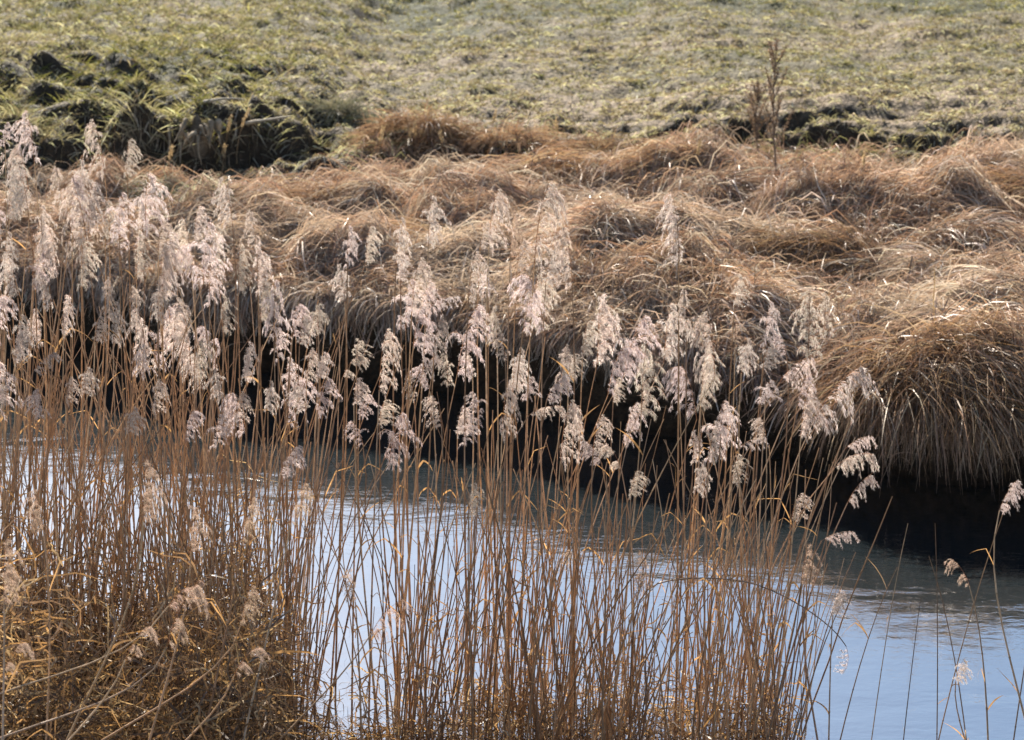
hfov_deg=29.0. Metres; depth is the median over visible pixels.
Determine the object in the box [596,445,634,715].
reed
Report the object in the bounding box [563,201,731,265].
grass tussock
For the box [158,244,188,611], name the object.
reed
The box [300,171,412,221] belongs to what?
grass tussock
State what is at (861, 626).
reed
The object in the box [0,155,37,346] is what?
reed
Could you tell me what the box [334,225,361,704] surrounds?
reed
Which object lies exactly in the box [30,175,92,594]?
reed
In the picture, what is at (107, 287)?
reed
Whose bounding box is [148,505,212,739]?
reed
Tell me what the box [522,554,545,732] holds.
reed
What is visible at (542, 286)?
reed
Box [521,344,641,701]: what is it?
reed
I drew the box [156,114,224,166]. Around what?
root stump
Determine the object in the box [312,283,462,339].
grass tussock
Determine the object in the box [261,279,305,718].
reed
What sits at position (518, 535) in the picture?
reed
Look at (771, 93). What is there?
dried weed
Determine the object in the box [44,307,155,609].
reed
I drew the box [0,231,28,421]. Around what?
reed
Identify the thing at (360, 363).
reed
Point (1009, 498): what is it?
reed
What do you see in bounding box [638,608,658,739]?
reed
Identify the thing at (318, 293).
grass tussock
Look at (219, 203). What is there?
reed
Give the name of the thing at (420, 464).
reed
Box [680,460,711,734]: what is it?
reed
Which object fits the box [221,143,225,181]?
grass stalk
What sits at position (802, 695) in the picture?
reed
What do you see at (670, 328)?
reed
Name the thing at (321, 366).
reed
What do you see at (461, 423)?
reed
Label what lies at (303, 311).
reed
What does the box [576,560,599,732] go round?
reed
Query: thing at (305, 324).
reed
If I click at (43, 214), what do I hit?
reed
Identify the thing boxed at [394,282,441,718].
reed
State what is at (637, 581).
reed
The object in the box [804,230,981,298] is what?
grass tussock
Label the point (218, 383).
reed
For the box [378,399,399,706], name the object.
reed
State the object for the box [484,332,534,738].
reed
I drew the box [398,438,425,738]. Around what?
reed
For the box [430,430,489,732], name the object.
reed
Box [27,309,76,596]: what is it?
reed
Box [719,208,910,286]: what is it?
grass tussock
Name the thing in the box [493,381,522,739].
reed
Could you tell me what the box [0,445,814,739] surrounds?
undergrowth
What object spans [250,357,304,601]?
reed
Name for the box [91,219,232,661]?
reed
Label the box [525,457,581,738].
reed
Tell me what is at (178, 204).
upright straw
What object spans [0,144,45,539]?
reed
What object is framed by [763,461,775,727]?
reed
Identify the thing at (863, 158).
grass stalk
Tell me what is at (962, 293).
grass tussock
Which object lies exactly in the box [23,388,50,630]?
reed
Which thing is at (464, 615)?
reed
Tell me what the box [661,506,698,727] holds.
reed
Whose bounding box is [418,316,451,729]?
reed
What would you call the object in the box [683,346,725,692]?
reed
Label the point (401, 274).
reed
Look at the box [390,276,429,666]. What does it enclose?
reed
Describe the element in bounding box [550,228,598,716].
reed
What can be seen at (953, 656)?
reed
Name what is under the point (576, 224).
grass tussock
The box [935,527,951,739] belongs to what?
reed
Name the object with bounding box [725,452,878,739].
reed
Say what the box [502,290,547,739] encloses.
reed
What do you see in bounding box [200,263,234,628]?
reed
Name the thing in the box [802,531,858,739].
reed
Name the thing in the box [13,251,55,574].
reed
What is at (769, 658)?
reed
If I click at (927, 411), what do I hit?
grass tussock
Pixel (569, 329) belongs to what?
grass tussock
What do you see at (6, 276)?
reed
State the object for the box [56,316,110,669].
reed
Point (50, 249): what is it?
reed
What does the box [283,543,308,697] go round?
reed
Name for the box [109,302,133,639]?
reed
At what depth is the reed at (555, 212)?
8.09 m
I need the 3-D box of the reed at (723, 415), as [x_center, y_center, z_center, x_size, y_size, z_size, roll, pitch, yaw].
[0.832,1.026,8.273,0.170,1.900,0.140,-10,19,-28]
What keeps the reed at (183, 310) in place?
in the water
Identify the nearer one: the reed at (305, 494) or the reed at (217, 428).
the reed at (305, 494)
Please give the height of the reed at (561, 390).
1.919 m
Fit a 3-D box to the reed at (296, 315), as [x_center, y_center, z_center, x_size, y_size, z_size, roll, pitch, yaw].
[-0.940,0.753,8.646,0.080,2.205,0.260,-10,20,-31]
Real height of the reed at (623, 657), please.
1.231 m
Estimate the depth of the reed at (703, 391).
8.14 m
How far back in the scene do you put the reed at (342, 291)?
8.29 m
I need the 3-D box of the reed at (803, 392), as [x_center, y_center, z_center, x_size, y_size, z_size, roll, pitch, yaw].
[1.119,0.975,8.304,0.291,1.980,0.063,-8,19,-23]
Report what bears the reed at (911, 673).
in the water
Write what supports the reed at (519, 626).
in the water
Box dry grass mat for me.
[0,98,1023,450]
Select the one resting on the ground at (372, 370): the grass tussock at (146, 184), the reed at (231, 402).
the grass tussock at (146, 184)
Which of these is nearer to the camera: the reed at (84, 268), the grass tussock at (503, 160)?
the reed at (84, 268)
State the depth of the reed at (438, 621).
8.33 m
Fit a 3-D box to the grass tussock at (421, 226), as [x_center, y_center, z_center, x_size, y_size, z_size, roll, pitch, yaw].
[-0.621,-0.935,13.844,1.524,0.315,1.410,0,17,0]
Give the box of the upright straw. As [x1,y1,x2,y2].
[0,118,1023,471]
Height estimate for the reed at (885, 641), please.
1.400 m
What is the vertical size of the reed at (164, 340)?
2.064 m
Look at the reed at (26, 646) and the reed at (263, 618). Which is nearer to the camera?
the reed at (26, 646)
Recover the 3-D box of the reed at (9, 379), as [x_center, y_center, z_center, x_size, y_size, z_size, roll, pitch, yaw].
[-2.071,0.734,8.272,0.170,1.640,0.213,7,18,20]
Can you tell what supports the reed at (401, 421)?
in the water
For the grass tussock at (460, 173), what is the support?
on the ground at (372, 370)
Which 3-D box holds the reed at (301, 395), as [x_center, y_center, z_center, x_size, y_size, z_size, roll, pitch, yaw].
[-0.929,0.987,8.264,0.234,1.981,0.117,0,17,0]
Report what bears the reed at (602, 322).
in the water
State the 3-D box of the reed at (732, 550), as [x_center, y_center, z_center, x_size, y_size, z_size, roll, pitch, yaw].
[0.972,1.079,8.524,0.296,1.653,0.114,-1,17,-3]
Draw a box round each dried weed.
[744,79,774,153]
[762,36,794,172]
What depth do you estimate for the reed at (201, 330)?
8.76 m
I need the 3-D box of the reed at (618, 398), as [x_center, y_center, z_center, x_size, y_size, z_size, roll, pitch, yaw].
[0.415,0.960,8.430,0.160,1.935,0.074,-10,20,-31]
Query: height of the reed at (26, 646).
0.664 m
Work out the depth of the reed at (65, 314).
8.29 m
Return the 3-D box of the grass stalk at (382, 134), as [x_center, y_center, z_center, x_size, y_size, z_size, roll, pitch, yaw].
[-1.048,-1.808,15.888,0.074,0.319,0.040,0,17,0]
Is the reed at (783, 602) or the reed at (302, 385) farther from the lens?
the reed at (302, 385)
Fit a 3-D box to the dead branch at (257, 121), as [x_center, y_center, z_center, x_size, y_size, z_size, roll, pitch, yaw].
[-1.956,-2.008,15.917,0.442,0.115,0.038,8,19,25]
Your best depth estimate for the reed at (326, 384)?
8.11 m
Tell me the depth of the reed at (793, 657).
8.17 m
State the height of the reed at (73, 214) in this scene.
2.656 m
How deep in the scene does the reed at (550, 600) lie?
8.36 m
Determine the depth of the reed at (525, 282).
8.26 m
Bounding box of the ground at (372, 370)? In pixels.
[0,0,1023,487]
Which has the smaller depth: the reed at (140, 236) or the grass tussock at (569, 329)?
the reed at (140, 236)
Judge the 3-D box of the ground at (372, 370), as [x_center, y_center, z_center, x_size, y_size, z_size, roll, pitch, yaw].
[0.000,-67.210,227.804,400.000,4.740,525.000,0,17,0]
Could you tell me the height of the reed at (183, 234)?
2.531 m
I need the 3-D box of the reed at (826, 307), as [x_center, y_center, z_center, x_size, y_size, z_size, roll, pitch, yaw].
[1.028,0.761,8.491,0.651,2.281,0.148,1,17,4]
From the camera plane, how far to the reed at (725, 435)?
8.39 m
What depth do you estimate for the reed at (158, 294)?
8.32 m
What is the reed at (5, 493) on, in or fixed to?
on the ground at (372, 370)
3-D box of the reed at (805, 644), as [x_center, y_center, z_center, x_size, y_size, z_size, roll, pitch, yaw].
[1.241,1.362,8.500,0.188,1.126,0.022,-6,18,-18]
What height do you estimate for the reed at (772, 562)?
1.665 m
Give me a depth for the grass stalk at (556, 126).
16.11 m
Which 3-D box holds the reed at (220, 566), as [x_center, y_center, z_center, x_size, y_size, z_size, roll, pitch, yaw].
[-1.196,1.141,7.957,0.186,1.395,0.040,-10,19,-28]
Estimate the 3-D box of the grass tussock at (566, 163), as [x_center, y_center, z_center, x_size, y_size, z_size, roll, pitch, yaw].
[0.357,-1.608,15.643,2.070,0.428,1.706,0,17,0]
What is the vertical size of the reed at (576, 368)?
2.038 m
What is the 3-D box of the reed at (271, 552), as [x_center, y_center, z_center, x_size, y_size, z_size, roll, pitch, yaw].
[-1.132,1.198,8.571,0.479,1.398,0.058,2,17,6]
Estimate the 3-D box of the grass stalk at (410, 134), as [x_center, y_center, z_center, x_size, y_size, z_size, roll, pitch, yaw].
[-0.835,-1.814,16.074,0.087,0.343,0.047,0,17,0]
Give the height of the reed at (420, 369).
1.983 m
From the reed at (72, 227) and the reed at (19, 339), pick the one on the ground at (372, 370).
the reed at (19, 339)
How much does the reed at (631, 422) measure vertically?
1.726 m
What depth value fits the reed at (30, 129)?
8.79 m
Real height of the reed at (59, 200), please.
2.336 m
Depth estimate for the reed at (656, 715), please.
8.03 m
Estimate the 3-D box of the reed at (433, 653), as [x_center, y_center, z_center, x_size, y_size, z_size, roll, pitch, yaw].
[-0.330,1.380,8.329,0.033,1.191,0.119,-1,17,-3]
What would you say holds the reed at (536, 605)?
on the ground at (372, 370)
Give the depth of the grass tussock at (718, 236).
13.28 m
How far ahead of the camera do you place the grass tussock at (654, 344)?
11.89 m
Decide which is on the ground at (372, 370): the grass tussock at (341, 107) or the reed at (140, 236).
the grass tussock at (341, 107)
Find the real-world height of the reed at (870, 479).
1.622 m
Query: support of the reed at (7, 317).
in the water
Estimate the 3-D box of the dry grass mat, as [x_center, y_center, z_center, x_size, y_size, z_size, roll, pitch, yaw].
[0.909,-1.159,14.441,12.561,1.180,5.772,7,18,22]
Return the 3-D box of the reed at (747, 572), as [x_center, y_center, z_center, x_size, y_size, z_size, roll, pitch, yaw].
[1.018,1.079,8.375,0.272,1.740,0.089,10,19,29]
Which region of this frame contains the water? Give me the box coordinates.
[0,343,1023,739]
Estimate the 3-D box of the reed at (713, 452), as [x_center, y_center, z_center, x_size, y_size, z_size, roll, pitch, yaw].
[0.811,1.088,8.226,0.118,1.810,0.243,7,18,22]
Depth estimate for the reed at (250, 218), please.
8.52 m
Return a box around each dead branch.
[152,91,168,106]
[203,98,244,103]
[245,115,290,124]
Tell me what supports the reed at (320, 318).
in the water
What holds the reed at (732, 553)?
in the water
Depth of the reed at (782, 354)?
8.26 m
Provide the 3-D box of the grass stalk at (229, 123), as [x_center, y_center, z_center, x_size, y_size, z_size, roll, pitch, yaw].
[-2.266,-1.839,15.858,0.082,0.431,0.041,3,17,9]
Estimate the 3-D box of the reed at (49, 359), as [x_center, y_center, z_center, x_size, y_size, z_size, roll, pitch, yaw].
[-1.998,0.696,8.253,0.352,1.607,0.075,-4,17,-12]
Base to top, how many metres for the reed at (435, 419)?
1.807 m
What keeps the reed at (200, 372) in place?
on the ground at (372, 370)
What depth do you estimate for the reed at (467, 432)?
8.11 m
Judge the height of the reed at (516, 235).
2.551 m
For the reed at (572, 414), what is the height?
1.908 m
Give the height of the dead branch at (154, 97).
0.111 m
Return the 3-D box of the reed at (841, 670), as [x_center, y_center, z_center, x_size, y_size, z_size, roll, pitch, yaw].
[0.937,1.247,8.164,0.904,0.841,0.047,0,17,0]
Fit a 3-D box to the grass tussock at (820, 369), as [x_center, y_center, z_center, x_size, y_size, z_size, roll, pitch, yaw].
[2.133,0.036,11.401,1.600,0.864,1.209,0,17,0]
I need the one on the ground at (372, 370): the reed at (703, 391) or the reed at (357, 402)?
the reed at (357, 402)
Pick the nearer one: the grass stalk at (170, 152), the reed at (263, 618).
the reed at (263, 618)
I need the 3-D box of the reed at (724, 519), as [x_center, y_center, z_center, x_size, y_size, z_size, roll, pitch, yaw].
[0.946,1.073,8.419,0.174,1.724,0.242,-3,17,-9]
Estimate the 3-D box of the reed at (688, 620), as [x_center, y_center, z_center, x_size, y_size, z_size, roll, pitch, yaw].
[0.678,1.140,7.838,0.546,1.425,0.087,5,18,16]
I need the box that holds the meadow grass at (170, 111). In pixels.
[0,0,1023,182]
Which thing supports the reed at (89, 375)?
in the water
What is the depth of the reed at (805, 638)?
8.03 m
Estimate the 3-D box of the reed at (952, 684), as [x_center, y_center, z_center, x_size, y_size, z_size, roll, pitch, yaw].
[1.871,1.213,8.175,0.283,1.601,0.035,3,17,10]
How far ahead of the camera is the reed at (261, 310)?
8.24 m
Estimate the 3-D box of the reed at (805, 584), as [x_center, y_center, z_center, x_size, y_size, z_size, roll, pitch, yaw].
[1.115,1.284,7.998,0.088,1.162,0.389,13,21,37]
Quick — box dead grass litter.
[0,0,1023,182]
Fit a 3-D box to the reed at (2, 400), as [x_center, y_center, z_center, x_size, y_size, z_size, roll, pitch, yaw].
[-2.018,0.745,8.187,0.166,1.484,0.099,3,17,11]
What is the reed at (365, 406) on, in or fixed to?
in the water
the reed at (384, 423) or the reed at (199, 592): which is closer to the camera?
the reed at (199, 592)
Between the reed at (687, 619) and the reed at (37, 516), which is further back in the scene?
the reed at (687, 619)
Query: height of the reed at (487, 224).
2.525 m
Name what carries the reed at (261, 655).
on the ground at (372, 370)
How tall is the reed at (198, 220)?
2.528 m
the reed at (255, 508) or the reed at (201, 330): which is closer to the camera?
the reed at (255, 508)
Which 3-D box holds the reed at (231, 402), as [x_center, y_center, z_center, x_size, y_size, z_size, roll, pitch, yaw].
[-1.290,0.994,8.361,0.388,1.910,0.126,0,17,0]
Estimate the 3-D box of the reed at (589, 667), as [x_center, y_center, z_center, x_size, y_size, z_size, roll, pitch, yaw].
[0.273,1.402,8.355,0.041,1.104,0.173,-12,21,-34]
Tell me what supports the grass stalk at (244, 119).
on the ground at (372, 370)
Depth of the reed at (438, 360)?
8.45 m
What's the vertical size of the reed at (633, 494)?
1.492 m
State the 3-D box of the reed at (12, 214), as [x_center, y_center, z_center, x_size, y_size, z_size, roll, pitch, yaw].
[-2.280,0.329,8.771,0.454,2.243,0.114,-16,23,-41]
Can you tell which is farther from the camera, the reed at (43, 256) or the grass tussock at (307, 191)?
the grass tussock at (307, 191)
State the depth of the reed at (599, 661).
8.16 m
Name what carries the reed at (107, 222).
on the ground at (372, 370)
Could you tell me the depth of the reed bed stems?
8.29 m
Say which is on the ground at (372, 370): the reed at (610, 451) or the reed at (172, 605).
the reed at (172, 605)
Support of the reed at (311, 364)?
in the water
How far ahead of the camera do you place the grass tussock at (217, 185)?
14.25 m
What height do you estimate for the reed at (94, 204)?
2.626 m
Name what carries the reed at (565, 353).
in the water
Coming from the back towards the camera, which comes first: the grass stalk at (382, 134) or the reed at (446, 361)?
the grass stalk at (382, 134)
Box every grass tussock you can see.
[102,161,190,205]
[169,171,244,212]
[172,258,337,324]
[231,269,404,329]
[260,173,377,212]
[294,80,390,131]
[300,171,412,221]
[312,214,530,256]
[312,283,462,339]
[334,89,509,170]
[366,277,543,344]
[398,162,545,214]
[443,280,598,355]
[453,109,574,161]
[457,144,554,184]
[473,134,662,193]
[487,196,622,270]
[504,302,668,379]
[544,117,644,156]
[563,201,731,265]
[572,131,746,201]
[573,295,727,381]
[581,201,775,267]
[637,313,809,396]
[684,159,830,210]
[684,264,876,374]
[718,319,878,399]
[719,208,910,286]
[745,306,978,466]
[760,264,1023,497]
[771,128,874,168]
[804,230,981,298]
[829,181,999,246]
[879,203,1023,262]
[889,321,1023,481]
[890,257,1023,324]
[918,148,1023,212]
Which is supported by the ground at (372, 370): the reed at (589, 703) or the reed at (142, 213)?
the reed at (589, 703)
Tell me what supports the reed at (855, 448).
in the water
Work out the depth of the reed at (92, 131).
8.84 m
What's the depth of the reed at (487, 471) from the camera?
8.45 m
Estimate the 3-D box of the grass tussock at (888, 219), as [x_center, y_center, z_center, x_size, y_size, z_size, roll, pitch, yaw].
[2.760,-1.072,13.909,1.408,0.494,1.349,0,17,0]
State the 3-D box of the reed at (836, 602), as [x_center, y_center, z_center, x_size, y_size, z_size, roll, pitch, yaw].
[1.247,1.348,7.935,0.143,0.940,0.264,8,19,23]
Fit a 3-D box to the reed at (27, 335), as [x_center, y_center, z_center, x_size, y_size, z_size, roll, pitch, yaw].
[-1.678,0.780,8.624,0.847,2.168,0.112,-4,17,-12]
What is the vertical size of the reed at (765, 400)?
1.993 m
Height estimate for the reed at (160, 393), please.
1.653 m
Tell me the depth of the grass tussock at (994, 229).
13.31 m
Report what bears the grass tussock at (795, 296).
on the ground at (372, 370)
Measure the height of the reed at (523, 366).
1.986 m
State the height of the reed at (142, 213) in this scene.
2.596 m
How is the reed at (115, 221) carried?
in the water
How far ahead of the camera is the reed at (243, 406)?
8.03 m
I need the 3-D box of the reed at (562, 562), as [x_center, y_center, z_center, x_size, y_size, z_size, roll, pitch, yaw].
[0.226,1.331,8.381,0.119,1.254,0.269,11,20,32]
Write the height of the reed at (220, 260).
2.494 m
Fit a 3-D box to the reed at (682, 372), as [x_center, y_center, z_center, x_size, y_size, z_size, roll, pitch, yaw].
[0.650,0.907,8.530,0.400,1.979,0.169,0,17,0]
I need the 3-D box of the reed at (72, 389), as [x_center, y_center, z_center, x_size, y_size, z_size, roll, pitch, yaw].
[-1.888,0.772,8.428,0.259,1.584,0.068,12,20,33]
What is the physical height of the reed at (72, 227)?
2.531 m
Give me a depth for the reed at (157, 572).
7.75 m
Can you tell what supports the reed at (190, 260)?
in the water
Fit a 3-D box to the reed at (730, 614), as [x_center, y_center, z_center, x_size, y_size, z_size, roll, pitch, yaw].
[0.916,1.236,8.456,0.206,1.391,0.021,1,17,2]
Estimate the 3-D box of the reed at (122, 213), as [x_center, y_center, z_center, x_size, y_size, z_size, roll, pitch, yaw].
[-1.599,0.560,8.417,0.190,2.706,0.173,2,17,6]
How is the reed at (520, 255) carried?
in the water
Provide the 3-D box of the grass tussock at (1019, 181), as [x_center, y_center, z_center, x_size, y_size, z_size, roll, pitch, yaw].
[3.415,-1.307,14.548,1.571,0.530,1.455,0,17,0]
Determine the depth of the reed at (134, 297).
8.22 m
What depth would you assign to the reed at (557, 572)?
8.30 m
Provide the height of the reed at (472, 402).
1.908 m
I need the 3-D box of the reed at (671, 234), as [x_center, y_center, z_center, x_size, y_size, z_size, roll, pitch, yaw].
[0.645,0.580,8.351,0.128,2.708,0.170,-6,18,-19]
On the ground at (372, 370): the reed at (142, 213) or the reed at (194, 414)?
the reed at (194, 414)
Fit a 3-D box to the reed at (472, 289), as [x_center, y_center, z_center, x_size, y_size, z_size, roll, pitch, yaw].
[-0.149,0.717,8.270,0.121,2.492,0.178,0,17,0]
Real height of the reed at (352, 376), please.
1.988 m
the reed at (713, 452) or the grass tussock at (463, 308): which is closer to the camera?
the reed at (713, 452)
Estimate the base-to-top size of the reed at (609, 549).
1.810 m
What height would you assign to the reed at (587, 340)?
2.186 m
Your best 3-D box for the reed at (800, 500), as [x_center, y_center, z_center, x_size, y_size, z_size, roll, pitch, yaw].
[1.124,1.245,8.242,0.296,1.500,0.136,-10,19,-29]
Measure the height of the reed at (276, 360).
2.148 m
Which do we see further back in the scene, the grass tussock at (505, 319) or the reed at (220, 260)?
the grass tussock at (505, 319)
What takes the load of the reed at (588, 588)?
in the water
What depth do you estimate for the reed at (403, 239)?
8.22 m
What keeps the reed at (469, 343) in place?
in the water
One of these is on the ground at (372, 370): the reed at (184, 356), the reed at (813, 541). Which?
the reed at (184, 356)
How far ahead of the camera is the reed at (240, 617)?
8.05 m
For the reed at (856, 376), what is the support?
in the water
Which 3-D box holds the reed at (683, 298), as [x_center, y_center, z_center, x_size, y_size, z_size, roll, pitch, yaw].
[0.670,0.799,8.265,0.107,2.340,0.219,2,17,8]
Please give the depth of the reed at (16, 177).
8.66 m
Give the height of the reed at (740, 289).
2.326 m
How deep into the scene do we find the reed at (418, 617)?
8.29 m
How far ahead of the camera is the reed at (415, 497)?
8.62 m
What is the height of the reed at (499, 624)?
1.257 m
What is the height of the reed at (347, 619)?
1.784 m
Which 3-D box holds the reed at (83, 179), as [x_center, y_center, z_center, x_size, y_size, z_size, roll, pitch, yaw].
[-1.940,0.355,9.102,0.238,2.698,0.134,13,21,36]
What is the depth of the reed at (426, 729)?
7.94 m
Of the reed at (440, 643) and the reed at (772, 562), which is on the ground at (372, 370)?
the reed at (440, 643)
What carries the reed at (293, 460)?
on the ground at (372, 370)
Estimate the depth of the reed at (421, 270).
8.16 m
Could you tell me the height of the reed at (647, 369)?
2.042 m
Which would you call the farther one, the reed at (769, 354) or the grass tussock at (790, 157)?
the grass tussock at (790, 157)
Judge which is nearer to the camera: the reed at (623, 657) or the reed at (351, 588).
the reed at (351, 588)
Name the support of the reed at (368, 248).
in the water
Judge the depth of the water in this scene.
10.58 m
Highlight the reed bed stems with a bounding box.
[0,248,892,739]
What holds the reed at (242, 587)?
on the ground at (372, 370)
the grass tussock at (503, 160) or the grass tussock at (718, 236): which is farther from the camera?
the grass tussock at (503, 160)
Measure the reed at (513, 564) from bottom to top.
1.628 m
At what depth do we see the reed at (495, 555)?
8.43 m
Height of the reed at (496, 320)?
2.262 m
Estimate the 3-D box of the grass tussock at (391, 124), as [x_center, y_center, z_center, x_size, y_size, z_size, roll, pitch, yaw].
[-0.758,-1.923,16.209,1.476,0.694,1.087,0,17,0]
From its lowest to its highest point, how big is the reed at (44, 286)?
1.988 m
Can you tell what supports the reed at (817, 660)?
in the water
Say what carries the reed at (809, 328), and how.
in the water
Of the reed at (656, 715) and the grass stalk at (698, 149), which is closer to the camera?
the reed at (656, 715)
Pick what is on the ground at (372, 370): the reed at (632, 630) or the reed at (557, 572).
the reed at (632, 630)
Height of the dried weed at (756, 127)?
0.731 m
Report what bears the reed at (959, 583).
in the water
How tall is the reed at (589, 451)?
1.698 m
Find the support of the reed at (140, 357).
in the water
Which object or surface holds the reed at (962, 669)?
on the ground at (372, 370)
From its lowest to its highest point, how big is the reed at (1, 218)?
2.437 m
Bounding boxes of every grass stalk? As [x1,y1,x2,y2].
[167,143,174,175]
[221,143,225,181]
[225,114,232,165]
[236,107,250,162]
[377,126,384,162]
[404,128,413,159]
[413,122,416,150]
[438,129,444,156]
[489,109,496,146]
[553,116,557,132]
[694,138,700,176]
[861,148,866,181]
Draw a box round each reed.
[0,122,16,467]
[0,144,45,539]
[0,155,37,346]
[0,189,28,376]
[0,210,50,598]
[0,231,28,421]
[0,253,30,598]
[0,294,137,630]
[0,328,28,580]
[0,351,60,599]
[0,361,35,644]
[0,380,42,625]
[0,410,16,608]
[0,580,205,694]
[0,585,210,738]
[0,643,33,680]
[1,536,56,739]
[6,157,37,515]
[7,165,66,545]
[9,108,48,604]
[12,314,174,614]
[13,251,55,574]
[18,222,58,563]
[20,486,74,739]
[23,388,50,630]
[25,224,59,615]
[26,457,167,739]
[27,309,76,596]
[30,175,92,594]
[31,269,61,617]
[33,295,81,615]
[35,205,69,588]
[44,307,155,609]
[51,171,172,611]
[53,183,106,640]
[54,377,81,634]
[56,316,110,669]
[60,181,108,527]
[68,627,159,739]
[71,203,85,604]
[73,160,96,596]
[74,201,116,623]
[76,240,101,670]
[78,367,98,712]
[83,119,119,618]
[88,585,261,739]
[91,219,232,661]
[93,278,118,648]
[99,192,140,649]
[99,406,146,718]
[106,214,137,591]
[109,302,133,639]
[113,229,159,617]
[118,286,146,631]
[119,379,170,710]
[121,140,142,636]
[126,303,194,590]
[132,342,156,662]
[134,187,153,602]
[138,458,177,699]
[142,306,186,612]
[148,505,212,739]
[149,284,177,658]
[156,231,189,585]
[156,299,193,678]
[158,221,184,543]
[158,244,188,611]
[171,217,209,555]
[171,337,213,712]
[175,245,214,623]
[177,411,204,706]
[181,347,206,556]
[186,647,269,739]
[187,223,233,579]
[189,206,211,619]
[189,497,259,739]
[194,326,220,596]
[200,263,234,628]
[200,412,233,729]
[203,368,226,673]
[204,242,255,647]
[205,293,237,607]
[208,488,230,692]
[209,175,236,583]
[215,391,245,640]
[215,536,219,624]
[228,391,254,691]
[229,531,263,719]
[230,577,245,722]
[239,211,262,617]
[241,242,273,670]
[241,282,279,619]
[241,342,279,648]
[242,483,313,739]
[242,499,298,632]
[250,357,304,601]
[253,590,268,675]
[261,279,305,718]
[264,380,280,686]
[267,225,382,607]
[270,327,299,705]
[271,307,312,684]
[272,445,306,736]
[274,412,421,700]
[279,599,406,739]
[281,310,316,694]
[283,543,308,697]
[284,381,308,694]
[285,304,308,687]
[286,377,368,671]
[289,348,322,735]
[293,352,332,726]
[298,447,359,729]
[302,378,342,713]
[305,302,329,737]
[313,355,368,737]
[323,421,372,738]
[327,264,351,731]
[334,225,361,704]
[336,567,396,739]
[347,378,380,739]
[351,338,373,738]
[354,395,381,705]
[362,257,435,726]
[362,328,401,732]
[368,456,428,738]
[373,327,439,723]
[378,196,451,704]
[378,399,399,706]
[386,356,444,693]
[389,296,461,724]
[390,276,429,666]
[392,217,411,696]
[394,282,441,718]
[394,376,431,705]
[396,254,413,686]
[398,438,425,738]
[402,375,431,691]
[404,366,454,720]
[405,304,492,721]
[407,543,430,726]
[411,352,454,706]
[412,395,453,737]
[412,503,452,717]
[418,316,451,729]
[419,540,456,739]
[423,506,448,735]
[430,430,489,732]
[432,577,435,731]
[437,391,487,738]
[440,408,476,707]
[444,500,488,708]
[447,482,485,739]
[457,413,501,732]
[459,351,475,725]
[461,251,488,724]
[469,270,561,664]
[476,269,516,708]
[477,221,496,664]
[483,302,500,734]
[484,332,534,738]
[485,189,513,708]
[485,435,547,713]
[488,240,536,674]
[492,213,535,697]
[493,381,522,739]
[493,405,565,739]
[493,422,503,712]
[493,554,507,710]
[498,315,662,676]
[499,272,544,701]
[500,539,528,709]
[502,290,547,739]
[502,393,539,716]
[508,346,534,698]
[508,354,529,739]
[515,509,579,689]
[518,376,543,721]
[518,586,532,739]
[518,600,537,739]
[519,182,571,731]
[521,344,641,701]
[521,496,560,739]
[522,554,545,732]
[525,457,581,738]
[530,344,575,674]
[531,373,573,739]
[532,518,567,733]
[538,550,575,730]
[540,253,562,702]
[541,400,586,732]
[546,293,622,688]
[546,303,694,677]
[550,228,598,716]
[557,419,663,725]
[560,311,714,705]
[567,353,588,739]
[567,405,583,731]
[568,320,600,715]
[575,501,606,671]
[575,585,618,739]
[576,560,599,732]
[578,630,593,739]
[579,441,610,721]
[579,589,594,739]
[591,415,613,739]
[594,533,675,739]
[596,377,628,722]
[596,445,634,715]
[597,420,650,739]
[599,339,666,736]
[599,402,646,621]
[618,548,653,739]
[619,577,629,718]
[620,289,823,716]
[624,471,649,739]
[627,367,707,706]
[629,403,741,687]
[629,577,848,725]
[634,493,759,739]
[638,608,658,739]
[641,542,678,735]
[643,479,755,738]
[643,583,677,739]
[655,193,682,727]
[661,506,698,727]
[662,287,691,735]
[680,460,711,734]
[681,430,704,718]
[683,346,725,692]
[685,513,738,739]
[686,293,838,704]
[689,400,738,683]
[691,484,765,696]
[696,361,719,738]
[702,315,747,683]
[702,410,765,692]
[704,421,731,739]
[707,435,748,657]
[708,508,756,731]
[713,438,767,718]
[715,273,753,679]
[720,364,879,739]
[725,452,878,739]
[730,454,752,739]
[731,334,788,730]
[732,424,778,732]
[735,338,758,739]
[737,342,783,726]
[738,438,854,739]
[740,299,780,739]
[740,357,817,727]
[747,418,780,739]
[749,375,815,738]
[751,585,791,739]
[753,380,782,728]
[753,493,815,739]
[762,436,876,739]
[762,576,781,729]
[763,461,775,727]
[765,552,855,739]
[767,386,822,707]
[767,544,821,739]
[768,474,879,730]
[769,445,787,717]
[777,419,849,704]
[785,556,804,736]
[786,464,829,737]
[789,564,827,734]
[791,596,844,739]
[798,633,801,739]
[799,664,804,739]
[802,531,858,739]
[805,590,850,739]
[840,557,896,739]
[871,524,907,739]
[903,597,920,739]
[929,557,966,739]
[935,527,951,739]
[938,484,1013,739]
[944,558,1000,739]
[945,659,972,739]
[976,480,1023,717]
[1013,670,1023,739]
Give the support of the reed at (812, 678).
on the ground at (372, 370)
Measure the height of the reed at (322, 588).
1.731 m
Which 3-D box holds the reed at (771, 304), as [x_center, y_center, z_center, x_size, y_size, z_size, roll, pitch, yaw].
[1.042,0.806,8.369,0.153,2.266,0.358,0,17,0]
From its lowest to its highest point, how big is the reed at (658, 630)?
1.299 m

